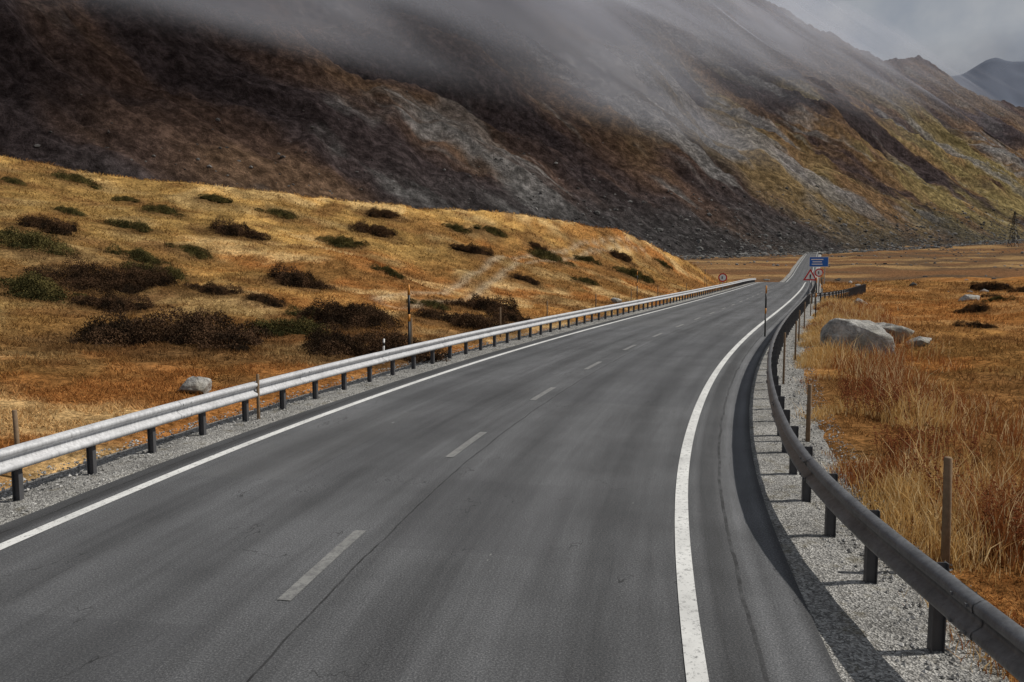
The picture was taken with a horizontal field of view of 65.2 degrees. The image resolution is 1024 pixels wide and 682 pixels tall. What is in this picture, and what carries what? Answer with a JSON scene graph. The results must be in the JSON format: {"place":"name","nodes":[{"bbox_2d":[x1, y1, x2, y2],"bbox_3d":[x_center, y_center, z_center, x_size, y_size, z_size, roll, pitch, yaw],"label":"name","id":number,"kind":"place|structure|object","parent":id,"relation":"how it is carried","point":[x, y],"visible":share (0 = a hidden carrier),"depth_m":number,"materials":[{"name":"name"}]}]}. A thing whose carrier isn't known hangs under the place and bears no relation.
{"place":"outdoors","nodes":[
{"label":"outdoors","id":0,"kind":"place"},
{"bbox_2d":[0,252,841,681],"bbox_3d":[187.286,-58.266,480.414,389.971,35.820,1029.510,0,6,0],"label":"road","id":1,"kind":"structure","parent":0,"point":[526,538],"depth_m":8.66,"materials":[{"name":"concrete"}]},
{"bbox_2d":[0,255,805,549],"bbox_3d":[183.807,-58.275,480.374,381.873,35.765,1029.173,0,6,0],"label":"edge line","id":2,"kind":"object","parent":1,"relation":"on","point":[21,537],"visible":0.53,"depth_m":12.05,"materials":[{"name":"white paint"}]},
{"bbox_2d":[277,275,802,599],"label":"line","id":3,"kind":"object","parent":1,"relation":"on","point":[301,583],"visible":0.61,"depth_m":8.28,"materials":[{"name":"paint"}]},
{"bbox_2d":[675,252,817,681],"bbox_3d":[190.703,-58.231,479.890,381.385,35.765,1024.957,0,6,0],"label":"edge line","id":4,"kind":"object","parent":1,"relation":"on","point":[694,659],"visible":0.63,"depth_m":8.16,"materials":[{"name":"white paint"}]},
{"bbox_2d":[0,0,1023,255],"bbox_3d":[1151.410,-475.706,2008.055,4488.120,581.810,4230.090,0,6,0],"label":"mountain","id":5,"kind":"structure","parent":0,"point":[682,100],"depth_m":598.34,"materials":[{"name":"brown stone"}]},
{"bbox_2d":[0,154,1023,681],"bbox_3d":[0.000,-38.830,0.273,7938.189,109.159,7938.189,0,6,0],"label":"ground","id":6,"kind":"structure","parent":0,"point":[966,266],"depth_m":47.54,"materials":[{"name":"brown plant"}]},
{"bbox_2d":[0,175,27,185],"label":"juniper shrub","id":7,"kind":"object","parent":6,"relation":"on","point":[14,180],"visible":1,"depth_m":53.66,"materials":[{"name":"green plant"}]},
{"bbox_2d":[0,226,80,256],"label":"juniper shrub","id":8,"kind":"object","parent":6,"relation":"on","point":[29,239],"visible":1,"depth_m":36.69,"materials":[{"name":"green plant"}]},
{"bbox_2d":[0,270,86,303],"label":"juniper shrub","id":9,"kind":"object","parent":6,"relation":"on","point":[34,286],"visible":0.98,"depth_m":30.40,"materials":[{"name":"green plant"}]},
{"bbox_2d":[14,214,79,234],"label":"juniper shrub","id":10,"kind":"object","parent":6,"relation":"on","point":[58,226],"visible":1,"depth_m":41.50,"materials":[{"name":"brown plant"}]},
{"bbox_2d":[52,205,87,215],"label":"juniper shrub","id":11,"kind":"object","parent":6,"relation":"on","point":[70,210],"visible":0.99,"depth_m":49.34,"materials":[{"name":"green plant"}]},
{"bbox_2d":[50,170,101,189],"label":"juniper shrub","id":12,"kind":"object","parent":6,"relation":"on","point":[76,177],"visible":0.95,"depth_m":57.98,"materials":[{"name":"green plant"}]},
{"bbox_2d":[18,253,176,296],"bbox_3d":[-17.620,-2.771,33.869,5.980,1.067,4.320,6,19,-1],"label":"juniper shrub","id":13,"kind":"object","parent":6,"relation":"on","point":[132,282],"visible":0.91,"depth_m":33.89,"materials":[{"name":"brown plant"}]},
{"bbox_2d":[68,291,158,311],"bbox_3d":[-15.409,-1.642,30.876,3.020,0.780,2.238,11,13,-1],"label":"juniper shrub","id":14,"kind":"object","parent":6,"relation":"on","point":[107,300],"visible":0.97,"depth_m":30.66,"materials":[{"name":"brown plant"}]},
{"bbox_2d":[110,194,139,202],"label":"juniper shrub","id":15,"kind":"object","parent":6,"relation":"on","point":[124,198],"visible":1,"depth_m":56.09,"materials":[{"name":"green plant"}]},
{"bbox_2d":[102,218,152,232],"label":"juniper shrub","id":16,"kind":"object","parent":6,"relation":"on","point":[125,224],"visible":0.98,"depth_m":47.01,"materials":[{"name":"green plant"}]},
{"bbox_2d":[105,243,170,265],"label":"juniper shrub","id":17,"kind":"object","parent":6,"relation":"on","point":[140,254],"visible":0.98,"depth_m":40.32,"materials":[{"name":"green plant"}]},
{"bbox_2d":[112,259,190,282],"bbox_3d":[-16.931,-3.357,38.246,3.645,0.799,3.260,15,10,-1],"label":"juniper shrub","id":18,"kind":"object","parent":6,"relation":"on","point":[178,273],"visible":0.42,"depth_m":37.86,"materials":[{"name":"brown plant"}]},
{"bbox_2d":[140,203,186,216],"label":"juniper shrub","id":19,"kind":"object","parent":6,"relation":"on","point":[164,208],"visible":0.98,"depth_m":54.12,"materials":[{"name":"green plant"}]},
{"bbox_2d":[67,303,273,351],"bbox_3d":[-10.938,-0.496,25.763,6.759,1.430,4.596,-1,7,0],"label":"juniper shrub","id":20,"kind":"object","parent":6,"relation":"on","point":[190,328],"visible":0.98,"depth_m":25.25,"materials":[{"name":"brown plant"}]},
{"bbox_2d":[165,242,211,259],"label":"juniper shrub","id":21,"kind":"object","parent":6,"relation":"on","point":[195,250],"visible":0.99,"depth_m":44.69,"materials":[{"name":"green plant"}]},
{"bbox_2d":[179,376,211,393],"bbox_3d":[-7.216,1.014,18.163,0.734,0.438,0.455,0,6,2],"label":"boulder","id":22,"kind":"object","parent":6,"relation":"on","point":[193,384],"visible":0.92,"depth_m":18.03,"materials":[{"name":"stone"}]},
{"bbox_2d":[181,280,245,295],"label":"juniper shrub","id":23,"kind":"object","parent":6,"relation":"on","point":[209,287],"visible":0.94,"depth_m":35.92,"materials":[{"name":"brown plant"}]},
{"bbox_2d":[198,193,232,202],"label":"juniper shrub","id":24,"kind":"object","parent":6,"relation":"on","point":[215,198],"visible":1,"depth_m":60.09,"materials":[{"name":"green plant"}]},
{"bbox_2d":[209,214,272,240],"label":"juniper shrub","id":25,"kind":"object","parent":6,"relation":"on","point":[233,229],"visible":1,"depth_m":51.74,"materials":[{"name":"brown plant"}]},
{"bbox_2d":[243,292,287,307],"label":"juniper shrub","id":26,"kind":"object","parent":6,"relation":"on","point":[271,300],"visible":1,"depth_m":35.40,"materials":[{"name":"green plant"}]},
{"bbox_2d":[254,208,298,218],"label":"juniper shrub","id":27,"kind":"object","parent":6,"relation":"on","point":[283,213],"visible":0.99,"depth_m":60.73,"materials":[{"name":"green plant"}]},
{"bbox_2d":[242,317,330,336],"bbox_3d":[-8.083,-0.578,29.290,3.262,0.715,2.917,5,8,0],"label":"juniper shrub","id":28,"kind":"object","parent":6,"relation":"on","point":[299,327],"visible":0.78,"depth_m":28.80,"materials":[{"name":"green plant"}]},
{"bbox_2d":[284,305,318,315],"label":"juniper shrub","id":29,"kind":"object","parent":6,"relation":"on","point":[293,313],"visible":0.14,"depth_m":34.14,"materials":[{"name":"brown plant"}]},
{"bbox_2d":[267,259,338,290],"bbox_3d":[-10.712,-3.331,41.243,4.227,1.091,3.133,13,12,-1],"label":"juniper shrub","id":30,"kind":"object","parent":6,"relation":"on","point":[296,279],"visible":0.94,"depth_m":40.86,"materials":[{"name":"brown plant"}]},
{"bbox_2d":[316,233,369,248],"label":"juniper shrub","id":31,"kind":"object","parent":6,"relation":"on","point":[342,241],"visible":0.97,"depth_m":57.38,"materials":[{"name":"green plant"}]},
{"bbox_2d":[294,297,403,330],"bbox_3d":[-6.702,-1.166,32.896,4.683,1.186,4.512,4,9,0],"label":"juniper shrub","id":32,"kind":"object","parent":6,"relation":"on","point":[363,314],"visible":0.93,"depth_m":32.21,"materials":[{"name":"brown plant"}]},
{"bbox_2d":[348,219,397,237],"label":"juniper shrub","id":33,"kind":"object","parent":6,"relation":"on","point":[379,231],"visible":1,"depth_m":63.10,"materials":[{"name":"brown plant"}]},
{"bbox_2d":[300,319,452,363],"bbox_3d":[-4.309,0.073,26.026,5.214,1.103,3.546,5,8,0],"label":"juniper shrub","id":34,"kind":"object","parent":6,"relation":"on","point":[348,344],"visible":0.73,"depth_m":25.76,"materials":[{"name":"brown plant"}]},
{"bbox_2d":[364,206,399,217],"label":"juniper shrub","id":35,"kind":"object","parent":6,"relation":"on","point":[377,213],"visible":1,"depth_m":70.45,"materials":[{"name":"brown plant"}]},
{"bbox_2d":[371,262,406,279],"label":"juniper shrub","id":36,"kind":"object","parent":6,"relation":"on","point":[390,271],"visible":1,"depth_m":49.04,"materials":[{"name":"green plant"}]},
{"bbox_2d":[0,253,805,524],"bbox_3d":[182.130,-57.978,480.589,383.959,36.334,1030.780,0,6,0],"label":"gravel shoulder","id":37,"kind":"object","parent":6,"relation":"on","point":[51,495],"visible":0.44,"depth_m":13.77},
{"bbox_2d":[12,410,19,444],"bbox_3d":[-7.109,1.635,11.510,0.087,1.300,0.070,0,6,0],"label":"wooden stake","id":38,"kind":"object","parent":37,"relation":"on","point":[15,427],"visible":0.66,"depth_m":11.45,"materials":[{"name":"brown wood"}]},
{"bbox_2d":[256,374,259,419],"bbox_3d":[-4.946,1.348,15.601,0.073,1.420,0.066,0,6,0],"label":"wooden stake","id":39,"kind":"object","parent":37,"relation":"on","point":[258,397],"visible":0.71,"depth_m":15.56,"materials":[{"name":"brown wood"}]},
{"bbox_2d":[0,278,755,500],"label":"guardrail","id":40,"kind":"object","parent":37,"relation":"on","point":[15,459],"visible":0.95,"depth_m":15.02,"materials":[{"name":"metal"}]},
{"bbox_2d":[408,285,410,344],"bbox_3d":[-3.300,-0.477,25.673,0.080,2.650,0.076,0,6,0],"label":"snow pole","id":41,"kind":"object","parent":37,"relation":"on","point":[409,338],"visible":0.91,"depth_m":25.61,"materials":[{"name":"black paint"}]},
{"bbox_2d":[0,315,1007,681],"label":"gravel","id":42,"kind":"structure","parent":37,"relation":"on","point":[928,667],"depth_m":12.63,"materials":[{"name":"grey gravel"}]},
{"bbox_2d":[410,318,411,343],"bbox_3d":[-3.289,0.016,26.161,0.070,1.546,0.066,0,6,0],"label":"wooden stake","id":43,"kind":"object","parent":6,"relation":"on","point":[411,328],"visible":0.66,"depth_m":26.10,"materials":[{"name":"brown wood"}]},
{"bbox_2d":[407,298,453,309],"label":"juniper shrub","id":44,"kind":"object","parent":6,"relation":"on","point":[434,304],"visible":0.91,"depth_m":41.38,"materials":[{"name":"green plant"}]},
{"bbox_2d":[411,307,458,322],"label":"juniper shrub","id":45,"kind":"object","parent":6,"relation":"on","point":[432,314],"visible":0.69,"depth_m":37.05,"materials":[{"name":"brown plant"}]},
{"bbox_2d":[441,223,472,233],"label":"juniper shrub","id":46,"kind":"object","parent":6,"relation":"on","point":[458,228],"visible":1,"depth_m":74.15,"materials":[{"name":"green plant"}]},
{"bbox_2d":[450,243,493,255],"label":"juniper shrub","id":47,"kind":"object","parent":6,"relation":"on","point":[473,249],"visible":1,"depth_m":64.77,"materials":[{"name":"brown plant"}]},
{"bbox_2d":[441,292,518,311],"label":"juniper shrub","id":48,"kind":"object","parent":6,"relation":"on","point":[481,303],"visible":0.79,"depth_m":43.42,"materials":[{"name":"brown plant"}]},
{"bbox_2d":[446,309,514,332],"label":"juniper shrub","id":49,"kind":"object","parent":6,"relation":"on","point":[465,320],"visible":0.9,"depth_m":35.46,"materials":[{"name":"brown plant"}]},
{"bbox_2d":[473,224,508,237],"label":"juniper shrub","id":50,"kind":"object","parent":6,"relation":"on","point":[491,229],"visible":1,"depth_m":76.25,"materials":[{"name":"green plant"}]},
{"bbox_2d":[484,304,531,321],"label":"juniper shrub","id":51,"kind":"object","parent":6,"relation":"on","point":[512,316],"visible":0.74,"depth_m":40.35,"materials":[{"name":"brown plant"}]},
{"bbox_2d":[509,272,540,286],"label":"juniper shrub","id":52,"kind":"object","parent":6,"relation":"on","point":[526,279],"visible":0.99,"depth_m":60.14,"materials":[{"name":"brown plant"}]},
{"bbox_2d":[528,241,547,252],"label":"juniper shrub","id":53,"kind":"object","parent":6,"relation":"on","point":[532,243],"visible":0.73,"depth_m":76.86,"materials":[{"name":"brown plant"}]},
{"bbox_2d":[527,246,575,266],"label":"juniper shrub","id":54,"kind":"object","parent":6,"relation":"on","point":[549,255],"visible":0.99,"depth_m":73.92,"materials":[{"name":"green plant"}]},
{"bbox_2d":[570,276,599,285],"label":"juniper shrub","id":55,"kind":"object","parent":6,"relation":"on","point":[587,279],"visible":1,"depth_m":66.26,"materials":[{"name":"green plant"}]},
{"bbox_2d":[573,254,601,264],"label":"juniper shrub","id":56,"kind":"object","parent":6,"relation":"on","point":[584,258],"visible":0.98,"depth_m":79.67,"materials":[{"name":"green plant"}]},
{"bbox_2d":[610,297,621,302],"bbox_3d":[7.564,-2.868,57.972,0.846,0.580,0.590,0,6,0],"label":"boulder","id":57,"kind":"object","parent":6,"relation":"on","point":[616,300],"visible":0.66,"depth_m":57.75,"materials":[{"name":"stone"}]},
{"bbox_2d":[610,247,632,261],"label":"juniper shrub","id":58,"kind":"object","parent":6,"relation":"on","point":[618,255],"visible":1,"depth_m":86.66,"materials":[{"name":"brown plant"}]},
{"bbox_2d":[613,266,654,282],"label":"juniper shrub","id":59,"kind":"object","parent":6,"relation":"on","point":[632,271],"visible":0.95,"depth_m":78.95,"materials":[{"name":"green plant"}]},
{"bbox_2d":[653,258,672,268],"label":"juniper shrub","id":60,"kind":"object","parent":6,"relation":"on","point":[663,263],"visible":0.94,"depth_m":95.07,"materials":[{"name":"green plant"}]},
{"bbox_2d":[718,273,726,290],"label":"speed limit sign","id":61,"kind":"object","parent":6,"relation":"on","point":[722,277],"visible":0.93,"depth_m":90.69,"materials":[{"name":"white metal"}]},
{"bbox_2d":[764,286,766,336],"bbox_3d":[10.600,-0.992,33.459,0.070,2.650,0.067,0,6,0],"label":"snow pole","id":62,"kind":"object","parent":6,"relation":"on","point":[765,312],"visible":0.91,"depth_m":33.40,"materials":[{"name":"black paint"}]},
{"bbox_2d":[794,321,796,360],"bbox_3d":[8.937,0.193,25.222,0.060,1.650,0.060,0,6,0],"label":"wooden stake","id":63,"kind":"object","parent":6,"relation":"on","point":[795,340],"visible":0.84,"depth_m":25.18,"materials":[{"name":"brown wood"}]},
{"bbox_2d":[681,249,1023,281],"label":"scattered rocks","id":64,"kind":"object","parent":6,"relation":"on","point":[838,279],"visible":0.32,"depth_m":469.53,"materials":[{"name":"stone"}]},
{"bbox_2d":[820,318,895,357],"bbox_3d":[11.259,0.030,26.035,2.318,1.552,1.341,3,6,29],"label":"boulder","id":65,"kind":"object","parent":6,"relation":"on","point":[853,329],"visible":0.57,"depth_m":25.65,"materials":[{"name":"stone"}]},
{"bbox_2d":[749,251,1008,681],"bbox_3d":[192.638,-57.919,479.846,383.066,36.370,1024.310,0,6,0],"label":"gravel shoulder","id":66,"kind":"object","parent":6,"relation":"on","point":[861,655],"visible":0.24,"depth_m":7.56},
{"bbox_2d":[782,332,785,383],"bbox_3d":[6.850,0.683,20.159,0.056,1.800,0.056,0,6,0],"label":"wooden stake","id":67,"kind":"object","parent":66,"relation":"on","point":[783,375],"visible":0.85,"depth_m":20.12,"materials":[{"name":"brown wood"}]},
{"bbox_2d":[798,310,799,340],"bbox_3d":[11.154,-0.373,31.091,0.060,1.650,0.060,0,6,0],"label":"wooden stake","id":68,"kind":"object","parent":66,"relation":"on","point":[799,327],"visible":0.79,"depth_m":31.07,"materials":[{"name":"brown wood"}]},
{"bbox_2d":[805,384,811,441],"bbox_3d":[5.073,1.447,13.702,0.087,1.420,0.080,0,6,0],"label":"wooden stake","id":69,"kind":"object","parent":66,"relation":"on","point":[808,414],"visible":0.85,"depth_m":13.65,"materials":[{"name":"brown wood"}]},
{"bbox_2d":[803,269,815,293],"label":"warning sign","id":70,"kind":"object","parent":66,"relation":"on","point":[810,275],"visible":0.87,"depth_m":66.73,"materials":[{"name":"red metal"}]},
{"bbox_2d":[810,280,815,293],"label":"guardrail","id":71,"kind":"object","parent":66,"relation":"on","point":[812,289],"visible":0.79,"depth_m":81.93,"materials":[{"name":"metal"}]},
{"bbox_2d":[815,277,816,316],"bbox_3d":[17.394,-2.349,45.764,0.070,2.600,0.067,0,6,0],"label":"snow pole","id":72,"kind":"object","parent":66,"relation":"on","point":[816,297],"visible":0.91,"depth_m":45.74,"materials":[{"name":"black paint"}]},
{"bbox_2d":[809,257,828,283],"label":"direction sign","id":73,"kind":"object","parent":66,"relation":"on","point":[818,261],"visible":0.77,"depth_m":119.37,"materials":[{"name":"blue metal"}]},
{"bbox_2d":[815,268,823,299],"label":"speed limit sign","id":74,"kind":"object","parent":66,"relation":"on","point":[819,272],"visible":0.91,"depth_m":68.23,"materials":[{"name":"white metal"}]},
{"bbox_2d":[766,284,1023,681],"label":"guardrail","id":75,"kind":"object","parent":66,"relation":"on","point":[993,632],"visible":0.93,"depth_m":6.77,"materials":[{"name":"metal"}]},
{"bbox_2d":[940,456,952,567],"bbox_3d":[4.311,1.852,7.943,0.106,1.420,0.081,5,8,45],"label":"wooden stake","id":76,"kind":"object","parent":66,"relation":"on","point":[946,510],"visible":0.85,"depth_m":7.90,"materials":[{"name":"brown wood"}]},
{"bbox_2d":[876,322,913,343],"bbox_3d":[15.294,-0.241,32.170,1.020,0.957,1.714,-4,7,-36],"label":"boulder","id":77,"kind":"object","parent":6,"relation":"on","point":[886,326],"visible":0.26,"depth_m":31.70,"materials":[{"name":"stone"}]},
{"bbox_2d":[810,279,1023,626],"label":"meadow grass","id":78,"kind":"structure","parent":6,"relation":"on","point":[931,320],"depth_m":24.25,"materials":[{"name":"brown plant"}]},
{"bbox_2d":[907,336,931,346],"bbox_3d":[15.339,0.057,30.154,0.848,0.482,0.592,3,6,28],"label":"boulder","id":79,"kind":"object","parent":6,"relation":"on","point":[921,340],"visible":0.73,"depth_m":29.98,"materials":[{"name":"stone"}]},
{"bbox_2d":[849,278,996,292],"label":"field rocks","id":80,"kind":"object","parent":6,"relation":"on","point":[912,284],"visible":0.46,"depth_m":115.26,"materials":[{"name":"stone"}]},
{"bbox_2d":[958,294,979,301],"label":"boulder","id":81,"kind":"object","parent":6,"relation":"on","point":[966,297],"visible":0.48,"depth_m":69.67,"materials":[{"name":"stone"}]},
{"bbox_2d":[953,299,990,313],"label":"juniper shrub","id":82,"kind":"object","parent":6,"relation":"on","point":[973,308],"visible":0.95,"depth_m":50.36,"materials":[{"name":"brown plant"}]},
{"bbox_2d":[953,320,998,328],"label":"juniper shrub","id":83,"kind":"object","parent":6,"relation":"on","point":[968,324],"visible":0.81,"depth_m":39.41,"materials":[{"name":"brown plant"}]},
{"bbox_2d":[968,278,1013,291],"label":"juniper shrub","id":84,"kind":"object","parent":6,"relation":"on","point":[995,286],"visible":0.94,"depth_m":103.79,"materials":[{"name":"brown plant"}]},
{"bbox_2d":[980,293,1001,297],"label":"juniper shrub","id":85,"kind":"object","parent":6,"relation":"on","point":[994,295],"visible":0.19,"depth_m":78.45,"materials":[{"name":"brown plant"}]},
{"bbox_2d":[982,295,1015,302],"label":"juniper shrub","id":86,"kind":"object","parent":6,"relation":"on","point":[998,298],"visible":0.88,"depth_m":62.17,"materials":[{"name":"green plant"}]},
{"bbox_2d":[1007,211,1019,246],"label":"power pylon","id":87,"kind":"object","parent":6,"relation":"on","point":[1013,224],"visible":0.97,"depth_m":752.40,"materials":[{"name":"grey metal"}]},
{"bbox_2d":[1006,286,1023,291],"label":"juniper shrub","id":88,"kind":"object","parent":6,"relation":"on","point":[1016,289],"visible":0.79,"depth_m":87.27,"materials":[{"name":"brown plant"}]},
{"bbox_2d":[34,91,1023,259],"bbox_3d":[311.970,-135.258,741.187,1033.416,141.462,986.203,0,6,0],"label":"boulder field","id":89,"kind":"structure","parent":0,"point":[892,247],"depth_m":655.79,"materials":[{"name":"stone"}]},
{"bbox_2d":[511,0,601,23],"bbox_3d":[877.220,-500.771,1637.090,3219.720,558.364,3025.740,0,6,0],"label":"cloud","id":90,"kind":"structure","parent":0,"point":[555,11],"depth_m":722.16,"materials":[{"name":"grey"}]},
{"bbox_2d":[764,18,790,37],"bbox_3d":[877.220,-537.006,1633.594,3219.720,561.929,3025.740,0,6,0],"label":"cloud","id":91,"kind":"structure","parent":0,"point":[780,30],"depth_m":1239.88,"materials":[{"name":"grey"}]},
{"bbox_2d":[766,0,1023,75],"label":"sky","id":92,"kind":"structure","parent":0,"point":[956,36],"materials":[{"name":"grey"}]},
{"bbox_2d":[789,295,1023,681],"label":"tall grass","id":93,"kind":"structure","parent":0,"point":[911,494],"depth_m":11.33,"materials":[{"name":"brown plant"}]},
{"bbox_2d":[952,77,982,91],"bbox_3d":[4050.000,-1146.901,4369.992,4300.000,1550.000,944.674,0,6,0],"label":"cloud","id":94,"kind":"structure","parent":0,"point":[974,85],"depth_m":4511.19,"materials":[{"name":"grey"}]},
{"bbox_2d":[951,58,1023,106],"bbox_3d":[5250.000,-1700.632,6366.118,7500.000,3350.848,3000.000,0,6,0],"label":"distant mountain","id":95,"kind":"structure","parent":0,"point":[1001,79],"depth_m":5988.74,"materials":[{"name":"grey stone"}]}
]}

